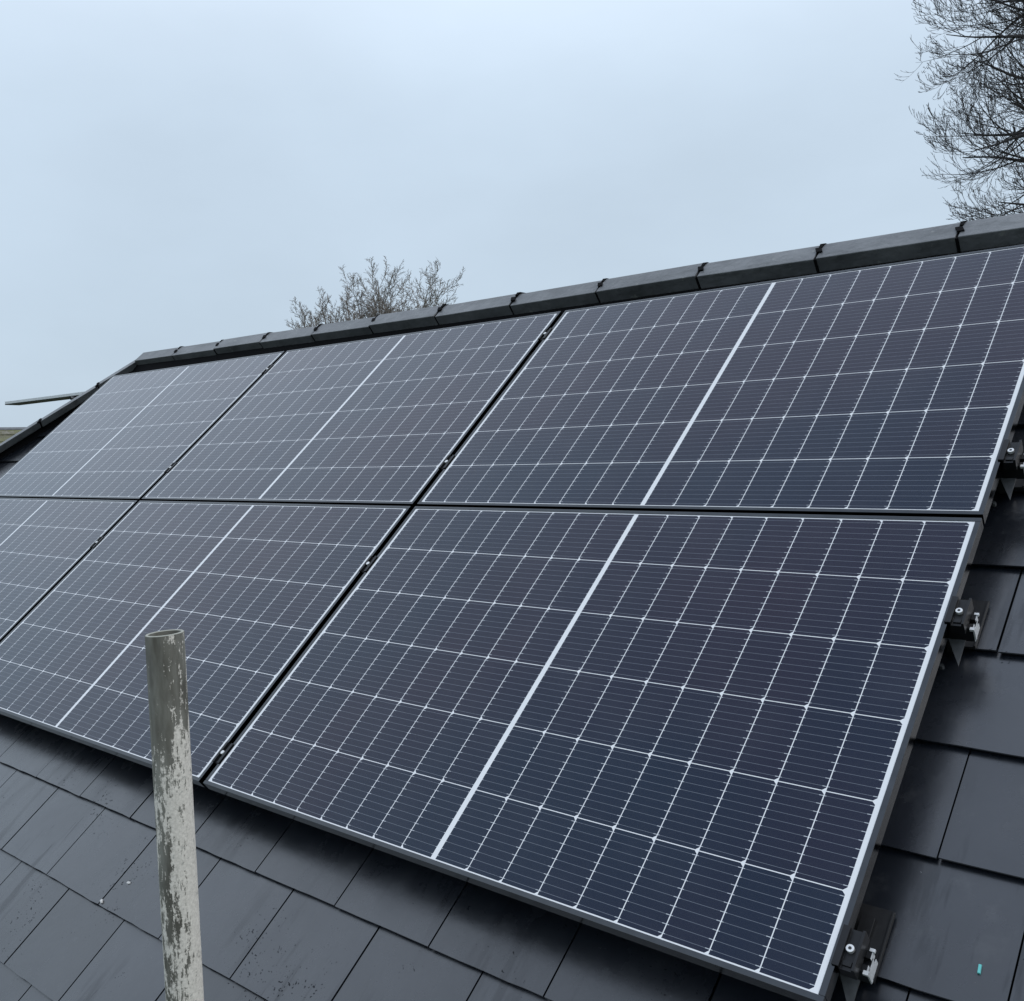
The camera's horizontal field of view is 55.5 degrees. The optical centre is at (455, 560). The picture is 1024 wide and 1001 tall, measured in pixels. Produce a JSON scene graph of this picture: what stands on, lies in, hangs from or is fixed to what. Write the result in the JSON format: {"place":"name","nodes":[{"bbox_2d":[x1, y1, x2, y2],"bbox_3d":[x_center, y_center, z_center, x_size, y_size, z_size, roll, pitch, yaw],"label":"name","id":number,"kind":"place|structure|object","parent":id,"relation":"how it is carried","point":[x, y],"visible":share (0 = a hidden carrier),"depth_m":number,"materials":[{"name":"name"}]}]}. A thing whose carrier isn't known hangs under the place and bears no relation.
{"place":"outdoors","nodes":[
{"label":"outdoors","id":0,"kind":"place"},
{"bbox_2d":[0,427,25,442],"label":"neighbouring house","id":1,"kind":"structure","parent":0,"point":[6,433],"depth_m":23.34,"materials":[{"name":"tile"}]},
{"bbox_2d":[0,0,1023,426],"label":"sky","id":2,"kind":"structure","parent":0,"point":[174,173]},
{"label":"ground","id":3,"kind":"structure","parent":0,"visible":0},
{"bbox_2d":[5,392,82,404],"bbox_3d":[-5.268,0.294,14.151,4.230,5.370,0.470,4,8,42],"label":"scaffold board","id":4,"kind":"object","parent":3,"relation":"on","point":[70,396],"visible":0.14,"depth_m":14.36,"materials":[{"name":"metal"}]},
{"bbox_2d":[145,629,203,1000],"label":"scaffold tube","id":5,"kind":"object","parent":3,"relation":"on","point":[172,781],"visible":1,"depth_m":1.23,"materials":[{"name":"grey metal"}]},
{"bbox_2d":[286,256,464,329],"bbox_3d":[-1.464,-2.047,21.032,4.149,8.428,5.178,-1,6,7],"label":"bare tree","id":6,"kind":"object","parent":3,"relation":"on","point":[382,308],"visible":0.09,"depth_m":19.42,"materials":[{"name":"brown plant"}]},
{"bbox_2d":[0,213,1023,1000],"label":"house","id":7,"kind":"structure","parent":3,"relation":"on","point":[290,909],"depth_m":2.29,"materials":[{"name":"tile"}]},
{"bbox_2d":[262,328,551,374],"bbox_3d":[-0.258,-0.904,4.397,5.291,0.128,0.212,4,47,42],"label":"mounting rail","id":8,"kind":"object","parent":7,"relation":"attached to","point":[544,334],"visible":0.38,"depth_m":3.77,"materials":[{"name":"black metal"}]},
{"bbox_2d":[90,537,989,669],"bbox_3d":[-0.888,-0.013,3.758,5.291,0.128,0.212,4,47,42],"label":"mounting rail","id":9,"kind":"object","parent":7,"relation":"attached to","point":[965,619],"visible":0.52,"depth_m":1.99,"materials":[{"name":"black metal"}]},
{"bbox_2d":[212,742,895,1000],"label":"mounting rail","id":10,"kind":"object","parent":7,"relation":"attached to","point":[857,958],"visible":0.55,"depth_m":1.61,"materials":[{"name":"black metal"}]},
{"bbox_2d":[0,498,137,641],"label":"solar panel","id":11,"kind":"object","parent":10,"relation":"attached to","point":[45,548],"visible":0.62,"depth_m":4.51,"materials":[{"name":"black glass"}]},
{"bbox_2d":[0,501,412,786],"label":"solar panel","id":12,"kind":"object","parent":10,"relation":"attached to","point":[248,598],"visible":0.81,"depth_m":3.44,"materials":[{"name":"blue glass"}]},
{"bbox_2d":[203,506,983,1000],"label":"solar panel","id":13,"kind":"object","parent":10,"relation":"attached to","point":[689,736],"visible":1,"depth_m":2.18,"materials":[{"name":"blue glass"}]},
{"bbox_2d":[164,439,1023,506],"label":"mounting rail","id":14,"kind":"object","parent":7,"relation":"attached to","point":[1011,456],"visible":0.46,"depth_m":2.25,"materials":[{"name":"black metal"}]},
{"bbox_2d":[0,351,284,501],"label":"solar panel","id":15,"kind":"object","parent":14,"relation":"attached to","point":[132,436],"visible":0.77,"depth_m":5.19,"materials":[{"name":"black glass"}]},
{"bbox_2d":[142,311,561,508],"bbox_3d":[-0.499,-0.624,4.150,1.722,0.031,1.134,4,48,42],"label":"solar panel","id":16,"kind":"object","parent":14,"relation":"attached to","point":[393,420],"visible":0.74,"depth_m":4.01,"materials":[{"name":"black glass"}]},
{"bbox_2d":[417,244,1023,523],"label":"solar panel","id":17,"kind":"object","parent":14,"relation":"attached to","point":[894,389],"visible":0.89,"depth_m":2.82,"materials":[{"name":"blue glass"}]},
{"bbox_2d":[977,964,981,974],"bbox_3d":[0.863,0.673,1.598,0.005,0.004,0.016,3,47,36],"label":"plastic chip","id":18,"kind":"object","parent":7,"relation":"on","point":[979,968],"visible":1,"depth_m":1.60,"materials":[{"name":"teal plastic"}]},
{"bbox_2d":[894,0,1023,222],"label":"bare tree","id":19,"kind":"object","parent":3,"relation":"on","point":[1014,135],"visible":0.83,"depth_m":11.12,"materials":[{"name":"brown plant"}]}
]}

